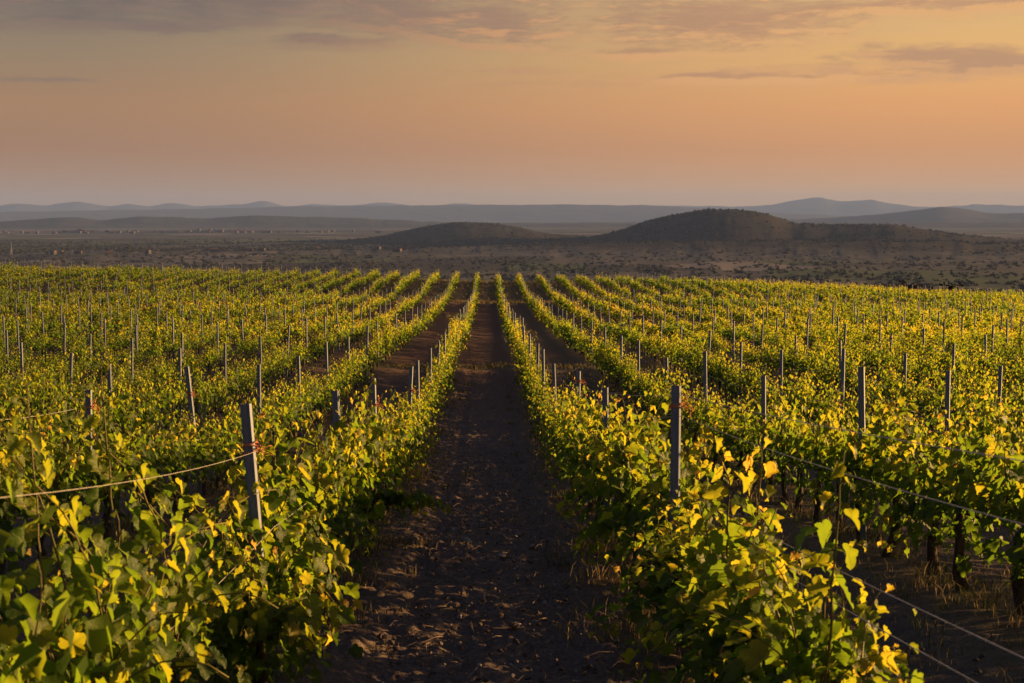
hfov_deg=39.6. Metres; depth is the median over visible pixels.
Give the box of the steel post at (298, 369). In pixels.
[296,356,301,435]
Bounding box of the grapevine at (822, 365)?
[809,343,845,398]
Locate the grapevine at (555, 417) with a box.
[541,384,601,496]
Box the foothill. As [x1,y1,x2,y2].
[0,240,1023,261]
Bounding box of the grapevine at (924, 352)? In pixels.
[914,331,940,370]
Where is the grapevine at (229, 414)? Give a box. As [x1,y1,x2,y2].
[207,392,263,477]
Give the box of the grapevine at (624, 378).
[617,361,636,399]
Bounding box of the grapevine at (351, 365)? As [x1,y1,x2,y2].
[337,345,362,393]
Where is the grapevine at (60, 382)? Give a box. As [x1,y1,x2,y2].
[42,363,89,415]
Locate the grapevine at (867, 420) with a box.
[842,398,889,441]
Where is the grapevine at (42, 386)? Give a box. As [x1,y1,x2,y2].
[17,358,65,421]
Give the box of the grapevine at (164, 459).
[119,422,188,510]
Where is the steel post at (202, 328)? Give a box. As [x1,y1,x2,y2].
[201,315,202,352]
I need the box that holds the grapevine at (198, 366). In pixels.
[192,353,211,380]
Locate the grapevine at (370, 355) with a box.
[358,339,379,371]
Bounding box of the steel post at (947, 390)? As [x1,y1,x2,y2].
[944,370,950,460]
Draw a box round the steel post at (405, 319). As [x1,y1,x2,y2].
[404,311,405,343]
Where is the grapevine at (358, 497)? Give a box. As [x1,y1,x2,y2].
[292,374,420,550]
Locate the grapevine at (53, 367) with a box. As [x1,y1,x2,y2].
[39,354,68,391]
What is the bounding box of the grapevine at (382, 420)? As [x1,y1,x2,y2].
[331,387,415,515]
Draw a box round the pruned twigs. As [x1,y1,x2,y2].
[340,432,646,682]
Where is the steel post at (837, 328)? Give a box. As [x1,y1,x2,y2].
[837,317,838,353]
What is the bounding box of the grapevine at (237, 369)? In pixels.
[226,354,252,401]
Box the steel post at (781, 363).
[779,350,782,400]
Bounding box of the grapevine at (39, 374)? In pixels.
[26,362,50,385]
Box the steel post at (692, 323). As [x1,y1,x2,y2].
[692,314,693,342]
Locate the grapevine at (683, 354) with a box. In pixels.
[675,333,694,378]
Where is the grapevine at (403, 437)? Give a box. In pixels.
[377,399,421,489]
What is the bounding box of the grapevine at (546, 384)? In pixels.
[528,372,569,429]
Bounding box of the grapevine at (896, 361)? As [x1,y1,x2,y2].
[876,345,902,380]
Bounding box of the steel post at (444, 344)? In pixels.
[443,332,445,356]
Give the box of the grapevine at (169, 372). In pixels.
[160,357,178,392]
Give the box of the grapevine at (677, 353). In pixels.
[668,332,695,375]
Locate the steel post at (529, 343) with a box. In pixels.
[528,334,530,356]
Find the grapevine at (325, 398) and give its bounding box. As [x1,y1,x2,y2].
[305,376,332,416]
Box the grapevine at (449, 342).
[436,332,456,360]
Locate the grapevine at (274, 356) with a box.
[269,343,283,384]
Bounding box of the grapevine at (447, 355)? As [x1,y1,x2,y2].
[433,345,454,369]
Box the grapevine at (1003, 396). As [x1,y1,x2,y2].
[990,381,1021,418]
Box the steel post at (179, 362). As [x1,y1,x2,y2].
[178,348,181,432]
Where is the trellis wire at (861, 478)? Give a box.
[534,345,1023,524]
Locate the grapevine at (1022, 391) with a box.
[1011,366,1023,412]
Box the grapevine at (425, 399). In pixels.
[412,388,439,426]
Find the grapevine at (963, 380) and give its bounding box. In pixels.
[954,370,993,394]
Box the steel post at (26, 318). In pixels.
[25,309,26,336]
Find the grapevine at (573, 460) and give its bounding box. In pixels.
[546,385,616,514]
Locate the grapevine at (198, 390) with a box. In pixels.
[182,358,214,424]
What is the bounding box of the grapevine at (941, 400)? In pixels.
[920,370,963,432]
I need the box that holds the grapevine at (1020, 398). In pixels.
[1001,366,1023,436]
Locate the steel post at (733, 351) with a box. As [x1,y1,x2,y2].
[732,321,734,364]
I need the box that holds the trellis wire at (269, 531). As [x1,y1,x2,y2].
[171,371,437,628]
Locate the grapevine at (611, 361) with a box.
[599,343,633,383]
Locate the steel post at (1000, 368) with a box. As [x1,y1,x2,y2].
[997,366,1002,437]
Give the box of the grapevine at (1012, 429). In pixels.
[988,388,1023,502]
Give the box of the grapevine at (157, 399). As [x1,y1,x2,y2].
[131,371,175,438]
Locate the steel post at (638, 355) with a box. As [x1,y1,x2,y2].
[637,340,639,408]
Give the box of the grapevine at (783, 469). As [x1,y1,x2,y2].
[749,383,810,502]
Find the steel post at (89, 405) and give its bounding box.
[85,389,101,548]
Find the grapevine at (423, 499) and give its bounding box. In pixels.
[358,481,457,543]
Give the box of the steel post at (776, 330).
[775,317,777,354]
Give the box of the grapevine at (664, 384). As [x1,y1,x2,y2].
[649,358,700,433]
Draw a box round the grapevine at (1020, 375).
[1013,357,1023,395]
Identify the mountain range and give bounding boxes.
[0,197,1023,215]
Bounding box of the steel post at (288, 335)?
[286,325,289,376]
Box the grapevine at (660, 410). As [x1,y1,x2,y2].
[639,382,665,425]
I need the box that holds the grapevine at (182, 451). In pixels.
[146,401,204,510]
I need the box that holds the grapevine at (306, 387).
[273,367,316,433]
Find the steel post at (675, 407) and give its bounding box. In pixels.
[669,385,695,637]
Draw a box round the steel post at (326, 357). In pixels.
[325,342,328,410]
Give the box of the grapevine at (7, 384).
[0,366,40,426]
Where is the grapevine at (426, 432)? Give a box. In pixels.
[394,394,440,455]
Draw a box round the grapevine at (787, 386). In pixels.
[776,362,820,416]
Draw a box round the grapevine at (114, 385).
[98,371,121,406]
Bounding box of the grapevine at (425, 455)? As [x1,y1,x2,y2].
[386,401,436,477]
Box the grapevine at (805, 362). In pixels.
[793,346,819,387]
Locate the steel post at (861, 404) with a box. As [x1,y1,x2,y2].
[858,366,866,541]
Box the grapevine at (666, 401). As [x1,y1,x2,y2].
[655,365,698,427]
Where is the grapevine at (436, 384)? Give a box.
[420,375,444,399]
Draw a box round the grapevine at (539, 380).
[528,359,550,412]
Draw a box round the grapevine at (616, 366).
[604,342,635,389]
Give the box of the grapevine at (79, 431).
[54,398,97,451]
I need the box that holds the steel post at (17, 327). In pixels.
[16,320,19,352]
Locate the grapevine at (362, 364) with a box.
[350,345,368,381]
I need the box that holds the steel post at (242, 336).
[241,319,244,361]
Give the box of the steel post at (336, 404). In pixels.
[332,390,345,542]
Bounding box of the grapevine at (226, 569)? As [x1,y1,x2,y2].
[163,508,286,680]
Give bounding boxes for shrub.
[874,283,897,288]
[898,280,922,294]
[928,281,972,295]
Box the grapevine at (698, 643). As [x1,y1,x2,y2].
[619,489,895,682]
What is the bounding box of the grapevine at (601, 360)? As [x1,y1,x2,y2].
[592,345,610,377]
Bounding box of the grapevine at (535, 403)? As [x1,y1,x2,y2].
[528,379,560,420]
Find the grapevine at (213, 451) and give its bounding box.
[171,408,239,495]
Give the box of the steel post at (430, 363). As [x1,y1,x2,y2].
[429,348,431,418]
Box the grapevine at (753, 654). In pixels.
[676,564,918,682]
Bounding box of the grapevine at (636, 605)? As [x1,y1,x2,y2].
[587,479,822,682]
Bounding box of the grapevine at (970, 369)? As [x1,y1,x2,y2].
[955,353,979,381]
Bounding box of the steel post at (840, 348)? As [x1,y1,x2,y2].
[839,340,841,399]
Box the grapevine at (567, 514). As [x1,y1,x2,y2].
[556,429,645,544]
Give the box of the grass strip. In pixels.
[1,269,1020,371]
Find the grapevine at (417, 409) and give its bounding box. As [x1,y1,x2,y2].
[394,393,433,452]
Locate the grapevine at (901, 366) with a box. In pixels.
[894,351,916,389]
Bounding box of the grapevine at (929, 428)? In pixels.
[884,409,930,452]
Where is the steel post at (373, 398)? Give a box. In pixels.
[370,378,383,425]
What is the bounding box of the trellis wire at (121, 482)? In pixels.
[0,451,256,497]
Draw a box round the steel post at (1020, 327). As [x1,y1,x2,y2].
[1019,317,1021,347]
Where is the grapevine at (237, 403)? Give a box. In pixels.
[216,384,260,474]
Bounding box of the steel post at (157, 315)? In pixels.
[156,307,157,325]
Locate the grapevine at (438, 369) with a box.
[425,363,449,395]
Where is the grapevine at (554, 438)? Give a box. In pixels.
[543,394,589,483]
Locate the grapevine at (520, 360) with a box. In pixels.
[513,343,536,378]
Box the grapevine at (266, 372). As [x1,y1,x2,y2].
[245,360,275,390]
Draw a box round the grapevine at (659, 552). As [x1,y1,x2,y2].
[586,490,715,650]
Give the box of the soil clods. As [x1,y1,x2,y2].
[345,443,1023,682]
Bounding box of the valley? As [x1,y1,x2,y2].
[0,222,1023,295]
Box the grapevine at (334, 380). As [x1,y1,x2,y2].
[323,369,346,408]
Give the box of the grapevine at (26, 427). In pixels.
[3,399,70,469]
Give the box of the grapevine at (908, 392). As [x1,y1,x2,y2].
[896,372,938,423]
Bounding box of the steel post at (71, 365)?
[68,353,72,422]
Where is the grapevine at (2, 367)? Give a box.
[0,352,12,383]
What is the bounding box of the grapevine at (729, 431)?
[694,394,775,481]
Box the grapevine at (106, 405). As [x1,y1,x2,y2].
[64,375,115,455]
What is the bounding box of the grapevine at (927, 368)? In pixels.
[914,349,942,391]
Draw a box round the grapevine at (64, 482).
[0,412,102,562]
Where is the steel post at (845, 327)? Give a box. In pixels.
[843,324,846,347]
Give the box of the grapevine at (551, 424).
[536,400,569,476]
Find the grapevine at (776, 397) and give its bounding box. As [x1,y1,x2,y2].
[767,378,791,417]
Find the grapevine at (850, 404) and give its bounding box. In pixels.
[829,380,880,434]
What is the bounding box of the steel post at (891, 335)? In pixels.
[888,334,892,375]
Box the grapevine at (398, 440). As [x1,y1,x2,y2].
[359,408,420,495]
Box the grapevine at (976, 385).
[964,361,1005,415]
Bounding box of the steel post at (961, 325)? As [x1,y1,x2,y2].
[960,315,962,338]
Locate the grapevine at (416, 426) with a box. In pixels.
[384,384,438,468]
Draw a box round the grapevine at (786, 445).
[757,375,834,512]
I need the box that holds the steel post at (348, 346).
[347,337,349,392]
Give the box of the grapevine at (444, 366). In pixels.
[433,349,450,395]
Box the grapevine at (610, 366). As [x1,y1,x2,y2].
[600,338,630,386]
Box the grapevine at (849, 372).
[833,345,869,401]
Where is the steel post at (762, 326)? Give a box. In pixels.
[760,325,763,372]
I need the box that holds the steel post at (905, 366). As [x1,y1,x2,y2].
[902,353,906,418]
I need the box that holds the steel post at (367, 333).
[366,326,368,377]
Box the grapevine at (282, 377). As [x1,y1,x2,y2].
[276,343,293,378]
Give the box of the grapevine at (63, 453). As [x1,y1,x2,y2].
[2,390,127,543]
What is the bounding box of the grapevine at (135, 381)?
[116,362,145,402]
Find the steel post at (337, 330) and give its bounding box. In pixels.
[336,313,339,348]
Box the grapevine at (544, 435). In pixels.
[540,385,574,463]
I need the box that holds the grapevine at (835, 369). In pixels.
[822,346,851,393]
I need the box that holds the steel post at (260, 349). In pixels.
[259,336,262,390]
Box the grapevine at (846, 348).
[828,336,855,369]
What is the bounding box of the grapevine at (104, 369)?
[92,352,114,382]
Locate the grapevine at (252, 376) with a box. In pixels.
[239,365,256,400]
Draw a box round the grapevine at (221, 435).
[196,407,241,487]
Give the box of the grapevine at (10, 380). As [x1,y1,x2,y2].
[2,365,30,401]
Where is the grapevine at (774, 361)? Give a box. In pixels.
[768,342,789,382]
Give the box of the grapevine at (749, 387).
[742,365,772,410]
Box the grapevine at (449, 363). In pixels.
[434,348,456,377]
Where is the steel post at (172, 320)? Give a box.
[171,317,174,361]
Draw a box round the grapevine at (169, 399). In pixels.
[145,362,186,436]
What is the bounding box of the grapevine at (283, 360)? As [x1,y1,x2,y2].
[268,342,292,381]
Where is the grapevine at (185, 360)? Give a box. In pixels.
[175,349,195,381]
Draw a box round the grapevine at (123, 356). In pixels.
[114,344,145,373]
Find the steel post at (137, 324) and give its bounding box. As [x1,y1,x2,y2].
[136,315,137,338]
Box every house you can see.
[50,250,56,254]
[74,250,81,253]
[210,248,218,251]
[392,248,401,251]
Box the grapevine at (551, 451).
[542,380,586,493]
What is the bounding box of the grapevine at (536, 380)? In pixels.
[521,366,550,397]
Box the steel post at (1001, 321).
[1000,312,1002,333]
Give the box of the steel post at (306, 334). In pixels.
[305,317,307,364]
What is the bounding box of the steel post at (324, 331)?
[324,316,325,356]
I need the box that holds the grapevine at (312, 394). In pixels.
[296,365,328,428]
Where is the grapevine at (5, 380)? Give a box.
[0,371,17,392]
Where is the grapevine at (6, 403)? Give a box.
[0,375,12,424]
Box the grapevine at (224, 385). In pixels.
[203,363,231,416]
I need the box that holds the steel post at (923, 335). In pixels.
[922,328,924,362]
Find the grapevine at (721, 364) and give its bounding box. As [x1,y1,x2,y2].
[709,347,736,400]
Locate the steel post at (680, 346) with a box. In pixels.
[680,326,681,373]
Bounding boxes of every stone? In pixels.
[461,537,471,543]
[498,553,505,557]
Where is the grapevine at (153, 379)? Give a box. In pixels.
[135,365,166,391]
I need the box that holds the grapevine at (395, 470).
[347,390,402,512]
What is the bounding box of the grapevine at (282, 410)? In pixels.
[249,386,301,442]
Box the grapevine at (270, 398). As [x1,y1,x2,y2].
[243,380,288,456]
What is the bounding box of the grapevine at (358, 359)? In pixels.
[343,350,369,387]
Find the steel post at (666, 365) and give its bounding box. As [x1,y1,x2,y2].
[665,357,668,414]
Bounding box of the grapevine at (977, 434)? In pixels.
[944,386,1022,470]
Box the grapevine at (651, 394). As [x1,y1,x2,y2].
[637,371,671,415]
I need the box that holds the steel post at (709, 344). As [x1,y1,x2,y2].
[708,330,710,387]
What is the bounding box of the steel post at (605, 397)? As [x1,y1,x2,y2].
[602,387,608,507]
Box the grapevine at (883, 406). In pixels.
[866,384,917,471]
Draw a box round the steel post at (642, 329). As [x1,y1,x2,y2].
[642,316,643,353]
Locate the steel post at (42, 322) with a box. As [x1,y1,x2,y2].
[41,311,43,345]
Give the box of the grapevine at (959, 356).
[941,339,969,376]
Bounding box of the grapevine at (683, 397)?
[664,383,699,443]
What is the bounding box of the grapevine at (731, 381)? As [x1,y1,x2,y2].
[720,359,746,406]
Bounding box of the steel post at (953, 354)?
[951,343,954,387]
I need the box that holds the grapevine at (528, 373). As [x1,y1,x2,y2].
[517,362,534,394]
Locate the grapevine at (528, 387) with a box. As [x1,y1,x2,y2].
[520,367,552,412]
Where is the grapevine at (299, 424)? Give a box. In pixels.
[286,380,312,438]
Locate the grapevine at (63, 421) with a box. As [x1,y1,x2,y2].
[24,379,83,464]
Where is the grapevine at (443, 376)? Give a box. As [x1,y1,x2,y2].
[424,353,456,399]
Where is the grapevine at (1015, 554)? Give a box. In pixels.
[983,503,1023,585]
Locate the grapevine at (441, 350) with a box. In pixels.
[433,340,455,373]
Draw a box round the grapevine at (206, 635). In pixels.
[114,541,279,682]
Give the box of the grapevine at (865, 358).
[851,338,879,381]
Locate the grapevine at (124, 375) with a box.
[100,349,135,395]
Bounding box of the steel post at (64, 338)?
[63,322,65,369]
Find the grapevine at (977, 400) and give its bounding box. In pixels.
[962,366,1010,442]
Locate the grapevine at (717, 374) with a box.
[707,342,729,395]
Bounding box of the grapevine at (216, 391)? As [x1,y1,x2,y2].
[185,377,225,420]
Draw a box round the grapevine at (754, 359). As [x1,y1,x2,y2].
[746,343,762,372]
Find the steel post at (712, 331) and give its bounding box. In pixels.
[711,317,713,355]
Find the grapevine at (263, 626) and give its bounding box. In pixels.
[190,508,362,682]
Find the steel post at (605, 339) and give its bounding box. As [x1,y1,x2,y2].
[604,327,605,375]
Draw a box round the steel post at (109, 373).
[107,364,114,441]
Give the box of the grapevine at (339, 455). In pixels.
[297,397,387,576]
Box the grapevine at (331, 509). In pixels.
[273,449,374,599]
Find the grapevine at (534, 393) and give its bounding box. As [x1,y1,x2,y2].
[528,373,547,419]
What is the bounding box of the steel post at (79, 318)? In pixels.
[78,309,79,338]
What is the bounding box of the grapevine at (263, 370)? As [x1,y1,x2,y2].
[245,354,275,385]
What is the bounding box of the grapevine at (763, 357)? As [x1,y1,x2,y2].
[754,343,773,375]
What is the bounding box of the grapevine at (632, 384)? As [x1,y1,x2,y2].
[623,368,636,406]
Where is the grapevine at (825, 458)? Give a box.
[803,396,867,530]
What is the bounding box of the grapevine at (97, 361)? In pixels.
[82,345,106,381]
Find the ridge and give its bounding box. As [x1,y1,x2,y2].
[0,215,1023,227]
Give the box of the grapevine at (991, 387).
[980,362,1017,408]
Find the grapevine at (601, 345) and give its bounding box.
[593,332,616,375]
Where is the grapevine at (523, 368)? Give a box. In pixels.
[514,354,539,378]
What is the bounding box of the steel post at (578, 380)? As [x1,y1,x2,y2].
[575,371,586,472]
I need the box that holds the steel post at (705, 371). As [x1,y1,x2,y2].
[703,351,707,456]
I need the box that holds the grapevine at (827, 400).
[795,372,844,432]
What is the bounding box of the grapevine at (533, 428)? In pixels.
[532,385,570,443]
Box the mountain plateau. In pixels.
[0,204,847,221]
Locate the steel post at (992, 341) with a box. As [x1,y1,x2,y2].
[991,325,993,356]
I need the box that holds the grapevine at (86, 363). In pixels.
[64,344,100,386]
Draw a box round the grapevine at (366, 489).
[306,385,402,554]
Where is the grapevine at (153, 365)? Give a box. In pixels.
[145,351,181,389]
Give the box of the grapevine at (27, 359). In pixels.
[14,344,36,375]
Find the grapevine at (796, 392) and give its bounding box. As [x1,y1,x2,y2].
[781,365,822,428]
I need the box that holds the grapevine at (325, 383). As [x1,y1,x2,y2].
[315,369,341,414]
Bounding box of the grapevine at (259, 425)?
[224,397,282,458]
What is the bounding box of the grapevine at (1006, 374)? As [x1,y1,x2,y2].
[991,356,1019,393]
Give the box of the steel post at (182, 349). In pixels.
[181,333,183,381]
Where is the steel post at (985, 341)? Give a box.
[984,335,986,378]
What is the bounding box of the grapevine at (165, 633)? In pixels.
[0,542,180,682]
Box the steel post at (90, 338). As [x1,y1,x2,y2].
[88,334,91,381]
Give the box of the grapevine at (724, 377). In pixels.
[718,359,742,401]
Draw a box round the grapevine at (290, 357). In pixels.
[279,343,300,375]
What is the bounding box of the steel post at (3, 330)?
[2,315,5,353]
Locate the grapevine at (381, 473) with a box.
[350,437,418,537]
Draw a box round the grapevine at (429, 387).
[420,379,445,421]
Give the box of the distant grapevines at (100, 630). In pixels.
[0,260,1023,682]
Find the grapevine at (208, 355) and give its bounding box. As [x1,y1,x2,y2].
[195,341,221,374]
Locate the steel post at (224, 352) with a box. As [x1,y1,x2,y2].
[223,343,226,410]
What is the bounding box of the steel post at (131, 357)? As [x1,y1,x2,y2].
[130,339,133,386]
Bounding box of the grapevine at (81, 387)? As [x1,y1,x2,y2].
[66,366,98,417]
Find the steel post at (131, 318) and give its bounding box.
[130,309,131,334]
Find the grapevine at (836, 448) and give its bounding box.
[799,388,916,542]
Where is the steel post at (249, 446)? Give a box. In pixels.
[240,403,274,680]
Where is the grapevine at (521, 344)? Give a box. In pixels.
[515,336,533,364]
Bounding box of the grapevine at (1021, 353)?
[1013,341,1023,367]
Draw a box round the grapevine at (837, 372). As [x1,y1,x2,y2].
[823,345,858,407]
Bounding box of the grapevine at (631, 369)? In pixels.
[618,350,636,400]
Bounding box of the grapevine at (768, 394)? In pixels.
[760,382,778,422]
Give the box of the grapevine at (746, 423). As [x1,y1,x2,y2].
[722,395,788,488]
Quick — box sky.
[0,0,1023,206]
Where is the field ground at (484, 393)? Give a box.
[0,267,1023,682]
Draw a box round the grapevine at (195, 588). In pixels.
[0,364,293,682]
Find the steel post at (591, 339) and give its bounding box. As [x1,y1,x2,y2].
[590,321,592,363]
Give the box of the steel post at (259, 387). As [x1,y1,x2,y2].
[257,364,261,462]
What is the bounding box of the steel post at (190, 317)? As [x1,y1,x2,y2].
[189,309,190,332]
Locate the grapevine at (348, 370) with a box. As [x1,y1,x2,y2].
[334,355,356,397]
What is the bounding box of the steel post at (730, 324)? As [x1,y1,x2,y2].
[730,311,731,344]
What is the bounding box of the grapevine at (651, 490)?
[575,401,754,622]
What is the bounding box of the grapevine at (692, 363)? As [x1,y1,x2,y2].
[682,333,696,381]
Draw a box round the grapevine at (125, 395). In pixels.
[95,375,148,448]
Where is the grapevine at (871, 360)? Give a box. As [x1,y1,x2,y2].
[862,338,886,383]
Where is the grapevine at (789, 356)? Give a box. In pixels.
[779,336,807,387]
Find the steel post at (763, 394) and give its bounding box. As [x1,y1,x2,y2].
[761,376,766,496]
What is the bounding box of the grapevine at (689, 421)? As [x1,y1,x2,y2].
[681,391,716,448]
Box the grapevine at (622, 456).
[564,384,698,596]
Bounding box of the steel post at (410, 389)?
[407,366,418,446]
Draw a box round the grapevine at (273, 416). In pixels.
[235,382,292,448]
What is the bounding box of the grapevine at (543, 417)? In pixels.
[528,386,560,441]
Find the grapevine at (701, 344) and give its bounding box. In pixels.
[680,326,707,383]
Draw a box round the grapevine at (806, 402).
[793,383,831,432]
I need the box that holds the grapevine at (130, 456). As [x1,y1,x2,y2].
[58,401,188,539]
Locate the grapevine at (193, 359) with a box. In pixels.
[177,346,199,383]
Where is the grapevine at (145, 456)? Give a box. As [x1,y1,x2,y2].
[76,387,179,531]
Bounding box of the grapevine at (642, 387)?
[629,369,652,412]
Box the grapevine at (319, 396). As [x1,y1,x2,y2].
[304,371,335,424]
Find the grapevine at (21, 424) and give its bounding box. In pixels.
[3,405,43,459]
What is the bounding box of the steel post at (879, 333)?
[879,320,880,359]
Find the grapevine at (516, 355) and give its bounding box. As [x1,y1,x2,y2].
[511,344,534,369]
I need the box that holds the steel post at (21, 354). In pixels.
[19,342,24,408]
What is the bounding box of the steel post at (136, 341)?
[135,325,138,372]
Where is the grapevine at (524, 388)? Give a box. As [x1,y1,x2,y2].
[520,362,551,397]
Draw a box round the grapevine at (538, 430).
[534,396,574,450]
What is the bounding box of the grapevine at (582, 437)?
[558,380,637,533]
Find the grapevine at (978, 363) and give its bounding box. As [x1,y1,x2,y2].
[970,340,995,384]
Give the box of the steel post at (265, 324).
[265,315,266,348]
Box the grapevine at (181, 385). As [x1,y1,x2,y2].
[163,364,194,434]
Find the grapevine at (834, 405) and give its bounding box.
[816,390,870,442]
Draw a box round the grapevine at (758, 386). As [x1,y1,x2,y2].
[750,361,779,406]
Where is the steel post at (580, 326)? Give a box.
[580,316,581,350]
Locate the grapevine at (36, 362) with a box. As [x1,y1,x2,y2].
[24,350,44,373]
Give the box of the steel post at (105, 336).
[104,319,105,360]
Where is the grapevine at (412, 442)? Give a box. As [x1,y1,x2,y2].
[380,404,431,487]
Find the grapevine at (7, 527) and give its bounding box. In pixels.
[0,389,76,574]
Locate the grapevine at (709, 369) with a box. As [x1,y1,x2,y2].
[696,347,725,392]
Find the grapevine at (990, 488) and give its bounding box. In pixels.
[929,395,1023,614]
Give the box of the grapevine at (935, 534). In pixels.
[870,408,991,574]
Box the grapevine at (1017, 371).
[1000,350,1023,394]
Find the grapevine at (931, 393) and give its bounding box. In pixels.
[909,370,958,436]
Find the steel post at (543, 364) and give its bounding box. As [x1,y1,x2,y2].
[541,349,544,421]
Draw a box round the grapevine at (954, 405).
[935,370,993,423]
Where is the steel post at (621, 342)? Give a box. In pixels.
[620,336,622,388]
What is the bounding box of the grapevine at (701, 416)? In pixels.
[686,382,726,458]
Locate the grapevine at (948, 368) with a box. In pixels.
[931,338,971,393]
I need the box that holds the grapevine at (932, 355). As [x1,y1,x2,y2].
[926,339,950,377]
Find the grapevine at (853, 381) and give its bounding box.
[847,359,879,406]
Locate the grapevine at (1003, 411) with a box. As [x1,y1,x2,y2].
[981,383,1020,446]
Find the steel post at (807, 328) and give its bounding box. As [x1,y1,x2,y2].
[806,319,808,356]
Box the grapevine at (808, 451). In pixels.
[780,397,851,522]
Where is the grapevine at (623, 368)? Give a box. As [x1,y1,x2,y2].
[613,352,635,396]
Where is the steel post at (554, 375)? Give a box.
[552,363,557,449]
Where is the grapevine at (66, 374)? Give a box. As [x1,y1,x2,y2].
[48,343,74,388]
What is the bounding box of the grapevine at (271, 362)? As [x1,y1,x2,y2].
[251,344,281,387]
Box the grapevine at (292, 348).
[286,337,300,373]
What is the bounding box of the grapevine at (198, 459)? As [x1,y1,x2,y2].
[145,410,238,495]
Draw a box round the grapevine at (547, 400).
[535,395,569,454]
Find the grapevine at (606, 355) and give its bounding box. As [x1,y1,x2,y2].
[599,338,616,379]
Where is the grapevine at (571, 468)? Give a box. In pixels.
[558,376,658,521]
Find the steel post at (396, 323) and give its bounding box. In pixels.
[395,313,397,347]
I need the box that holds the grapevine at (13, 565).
[0,432,29,571]
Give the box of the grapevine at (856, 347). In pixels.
[847,335,870,372]
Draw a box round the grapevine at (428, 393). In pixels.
[407,379,445,425]
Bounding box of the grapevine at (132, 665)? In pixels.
[0,373,246,682]
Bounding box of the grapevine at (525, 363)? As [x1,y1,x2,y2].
[519,352,540,385]
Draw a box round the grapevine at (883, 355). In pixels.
[873,333,899,381]
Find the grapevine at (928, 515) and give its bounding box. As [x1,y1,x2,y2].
[883,408,1023,590]
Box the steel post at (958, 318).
[958,310,959,329]
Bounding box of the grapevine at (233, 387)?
[218,363,244,404]
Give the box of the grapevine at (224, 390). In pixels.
[212,364,240,411]
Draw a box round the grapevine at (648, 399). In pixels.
[637,379,662,416]
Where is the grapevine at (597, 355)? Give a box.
[589,341,603,373]
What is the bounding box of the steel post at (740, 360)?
[739,342,742,406]
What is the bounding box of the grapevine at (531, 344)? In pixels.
[515,331,540,363]
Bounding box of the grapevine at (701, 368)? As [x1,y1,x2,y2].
[691,347,715,386]
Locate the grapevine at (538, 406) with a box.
[529,384,559,424]
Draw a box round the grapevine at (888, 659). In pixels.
[881,651,923,682]
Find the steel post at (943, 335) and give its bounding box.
[942,321,944,356]
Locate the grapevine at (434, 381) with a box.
[419,362,444,415]
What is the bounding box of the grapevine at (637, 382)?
[632,369,656,410]
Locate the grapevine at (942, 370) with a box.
[933,358,956,395]
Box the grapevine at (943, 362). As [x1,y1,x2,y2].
[932,338,961,369]
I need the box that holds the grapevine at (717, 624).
[605,502,908,682]
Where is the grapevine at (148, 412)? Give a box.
[118,375,159,436]
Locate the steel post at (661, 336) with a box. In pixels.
[659,320,661,362]
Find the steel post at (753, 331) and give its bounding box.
[752,314,753,349]
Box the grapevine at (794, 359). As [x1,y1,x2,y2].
[788,343,808,386]
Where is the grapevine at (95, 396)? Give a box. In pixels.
[89,373,107,412]
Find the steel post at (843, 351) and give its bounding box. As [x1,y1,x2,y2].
[840,349,845,424]
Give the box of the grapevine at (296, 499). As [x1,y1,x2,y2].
[188,400,349,568]
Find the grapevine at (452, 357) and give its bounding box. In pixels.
[442,341,460,371]
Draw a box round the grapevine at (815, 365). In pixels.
[802,343,831,394]
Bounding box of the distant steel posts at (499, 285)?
[6,258,1023,314]
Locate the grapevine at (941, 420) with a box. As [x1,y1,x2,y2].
[924,391,993,462]
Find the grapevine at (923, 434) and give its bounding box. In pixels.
[901,407,958,461]
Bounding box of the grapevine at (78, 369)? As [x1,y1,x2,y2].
[56,361,84,382]
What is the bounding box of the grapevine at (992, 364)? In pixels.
[975,347,1006,389]
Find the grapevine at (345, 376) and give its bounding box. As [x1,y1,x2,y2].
[336,363,357,401]
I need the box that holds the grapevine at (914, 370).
[899,352,924,389]
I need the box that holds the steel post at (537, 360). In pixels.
[536,344,538,377]
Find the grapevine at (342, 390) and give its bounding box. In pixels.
[328,364,349,398]
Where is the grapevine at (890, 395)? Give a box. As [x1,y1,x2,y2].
[878,366,917,411]
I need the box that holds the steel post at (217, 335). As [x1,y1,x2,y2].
[216,323,218,372]
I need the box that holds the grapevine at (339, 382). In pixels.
[321,356,351,400]
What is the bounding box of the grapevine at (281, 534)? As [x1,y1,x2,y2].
[126,410,348,659]
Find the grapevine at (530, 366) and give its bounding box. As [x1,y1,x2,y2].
[519,349,540,385]
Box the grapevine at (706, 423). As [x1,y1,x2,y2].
[694,384,734,466]
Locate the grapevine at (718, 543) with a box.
[648,436,805,682]
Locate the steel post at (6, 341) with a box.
[5,330,8,380]
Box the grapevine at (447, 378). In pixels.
[422,357,453,395]
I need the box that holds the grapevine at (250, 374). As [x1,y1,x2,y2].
[237,358,265,396]
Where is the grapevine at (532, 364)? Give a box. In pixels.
[514,355,541,389]
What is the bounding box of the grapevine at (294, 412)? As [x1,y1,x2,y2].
[266,376,305,439]
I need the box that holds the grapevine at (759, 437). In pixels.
[732,384,796,496]
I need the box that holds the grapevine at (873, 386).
[865,367,888,410]
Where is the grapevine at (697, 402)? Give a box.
[681,393,720,442]
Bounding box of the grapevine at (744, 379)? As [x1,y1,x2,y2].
[730,357,765,409]
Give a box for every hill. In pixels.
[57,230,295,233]
[337,222,584,245]
[512,209,1023,244]
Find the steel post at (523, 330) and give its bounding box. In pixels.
[522,326,524,345]
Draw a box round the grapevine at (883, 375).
[871,357,900,413]
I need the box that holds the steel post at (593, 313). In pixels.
[593,304,594,330]

